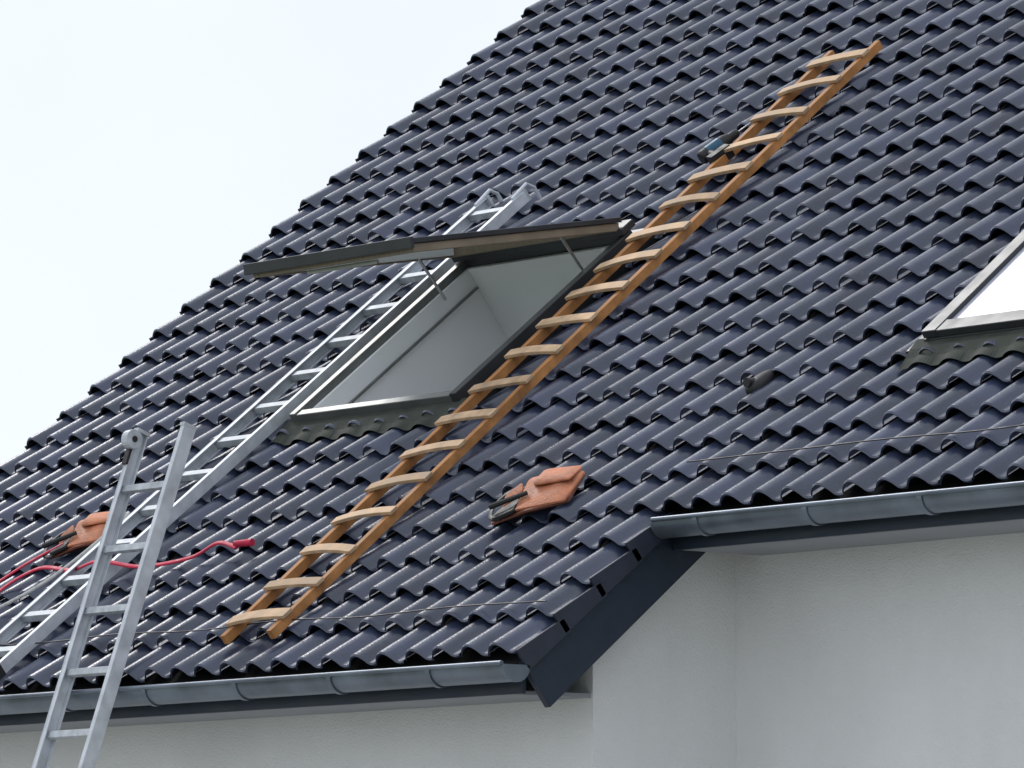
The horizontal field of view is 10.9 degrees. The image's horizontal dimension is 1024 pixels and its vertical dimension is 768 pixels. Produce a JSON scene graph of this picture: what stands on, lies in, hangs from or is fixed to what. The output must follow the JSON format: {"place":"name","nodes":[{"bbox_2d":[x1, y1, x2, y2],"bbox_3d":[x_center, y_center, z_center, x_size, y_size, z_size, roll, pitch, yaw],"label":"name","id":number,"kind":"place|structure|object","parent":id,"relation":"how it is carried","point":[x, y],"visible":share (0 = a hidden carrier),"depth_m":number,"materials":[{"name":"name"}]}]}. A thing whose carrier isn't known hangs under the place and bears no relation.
{"place":"outdoors","nodes":[
{"label":"outdoors","id":0,"kind":"place"},
{"bbox_2d":[32,421,196,767],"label":"aluminium ladder","id":1,"kind":"object","parent":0,"point":[134,441],"visible":1,"depth_m":22.46,"materials":[{"name":"silver metal"}]},
{"bbox_2d":[0,0,539,464],"label":"sky","id":2,"kind":"structure","parent":0,"point":[147,146],"materials":[{"name":"white"}]},
{"bbox_2d":[0,532,1023,767],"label":"walls","id":3,"kind":"structure","parent":0,"point":[905,655],"depth_m":21.02,"materials":[{"name":"white paint"}]},
{"bbox_2d":[0,0,1023,694],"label":"roof deck","id":4,"kind":"structure","parent":3,"relation":"on","point":[502,654],"depth_m":22.35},
{"bbox_2d":[42,511,108,559],"bbox_3d":[-1.951,0.680,24.055,0.397,0.221,0.190,-3,-7,27],"label":"tool pouch","id":5,"kind":"object","parent":4,"relation":"on","point":[87,532],"visible":0.81,"depth_m":24.01,"materials":[{"name":"brown leather"}]},
{"bbox_2d":[0,511,254,608],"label":"safety strap","id":6,"kind":"object","parent":4,"relation":"on","point":[236,544],"visible":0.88,"depth_m":23.75,"materials":[{"name":"red fabric"}]},
{"bbox_2d":[0,182,541,679],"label":"aluminium ladder","id":7,"kind":"object","parent":4,"relation":"on","point":[210,478],"visible":0.93,"depth_m":24.20,"materials":[{"name":"silver metal"}]},
{"bbox_2d":[0,11,672,668],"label":"verge tiles","id":8,"kind":"object","parent":4,"relation":"attached to","point":[570,615],"visible":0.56,"depth_m":20.67,"materials":[{"name":"black ceramic"}]},
{"bbox_2d":[312,246,607,408],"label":"window reveal","id":9,"kind":"object","parent":4,"relation":"attached to","point":[480,315],"depth_m":24.53,"materials":[{"name":"white paint"}]},
{"bbox_2d":[269,219,664,444],"bbox_3d":[-0.207,-0.224,23.987,1.252,1.001,1.320,5,-8,-40],"label":"roof window frame","id":10,"kind":"object","parent":4,"relation":"in","point":[366,414],"visible":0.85,"depth_m":23.77,"materials":[{"name":"grey metal"}]},
{"bbox_2d":[243,217,621,299],"bbox_3d":[-0.354,-0.600,23.905,1.227,0.282,1.194,5,-8,-40],"label":"roof window sash","id":11,"kind":"object","parent":10,"relation":"attached to","point":[406,249],"visible":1,"depth_m":23.60,"materials":[{"name":"grey metal"}]},
{"bbox_2d":[0,0,1023,690],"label":"roof tiles","id":12,"kind":"object","parent":4,"relation":"on","point":[318,494],"visible":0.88,"depth_m":23.10,"materials":[{"name":"black ceramic"}]},
{"bbox_2d":[743,369,775,394],"bbox_3d":[0.999,-0.004,21.527,0.154,0.123,0.084,5,-8,-40],"label":"roof vent","id":13,"kind":"object","parent":12,"relation":"on","point":[758,381],"visible":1,"depth_m":21.49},
{"bbox_2d":[0,29,1023,732],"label":"fascia and barge boards","id":14,"kind":"structure","parent":4,"relation":"attached to","point":[604,625],"depth_m":20.80,"materials":[{"name":"paint"}]},
{"bbox_2d":[0,660,529,714],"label":"gutter","id":15,"kind":"object","parent":14,"relation":"attached to","point":[426,676],"visible":0.98,"depth_m":21.39,"materials":[{"name":"metal"}]},
{"bbox_2d":[650,481,1023,538],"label":"gutter","id":16,"kind":"object","parent":14,"relation":"attached to","point":[927,502],"visible":1,"depth_m":20.06,"materials":[{"name":"metal"}]},
{"bbox_2d":[0,424,1023,645],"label":"lightning conductor wire","id":17,"kind":"object","parent":4,"relation":"attached to","point":[546,600],"visible":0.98,"depth_m":20.92,"materials":[{"name":"grey metal"}]},
{"bbox_2d":[488,465,584,524],"bbox_3d":[0.086,0.449,21.564,0.426,0.239,0.209,-3,-7,25],"label":"tool pouch","id":18,"kind":"object","parent":4,"relation":"on","point":[548,488],"visible":1,"depth_m":21.51,"materials":[{"name":"brown leather"}]},
{"bbox_2d":[220,40,882,643],"bbox_3d":[0.250,-0.252,23.196,3.661,2.903,0.363,6,-9,-43],"label":"wooden roof ladder","id":19,"kind":"object","parent":4,"relation":"attached to","point":[236,626],"visible":1,"depth_m":23.04,"materials":[{"name":"brown wood"}]},
{"bbox_2d":[697,122,750,163],"bbox_3d":[0.985,-1.083,24.243,0.261,0.244,0.199,2,-7,-18],"label":"cordless drill","id":20,"kind":"object","parent":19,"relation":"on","point":[711,151],"visible":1,"depth_m":24.25,"materials":[{"name":"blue plastic"}]},
{"bbox_2d":[898,230,1023,368],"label":"roof window closed","id":21,"kind":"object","parent":4,"relation":"in","point":[985,304],"visible":0.93,"depth_m":20.88,"materials":[{"name":"grey metal"}]}
]}

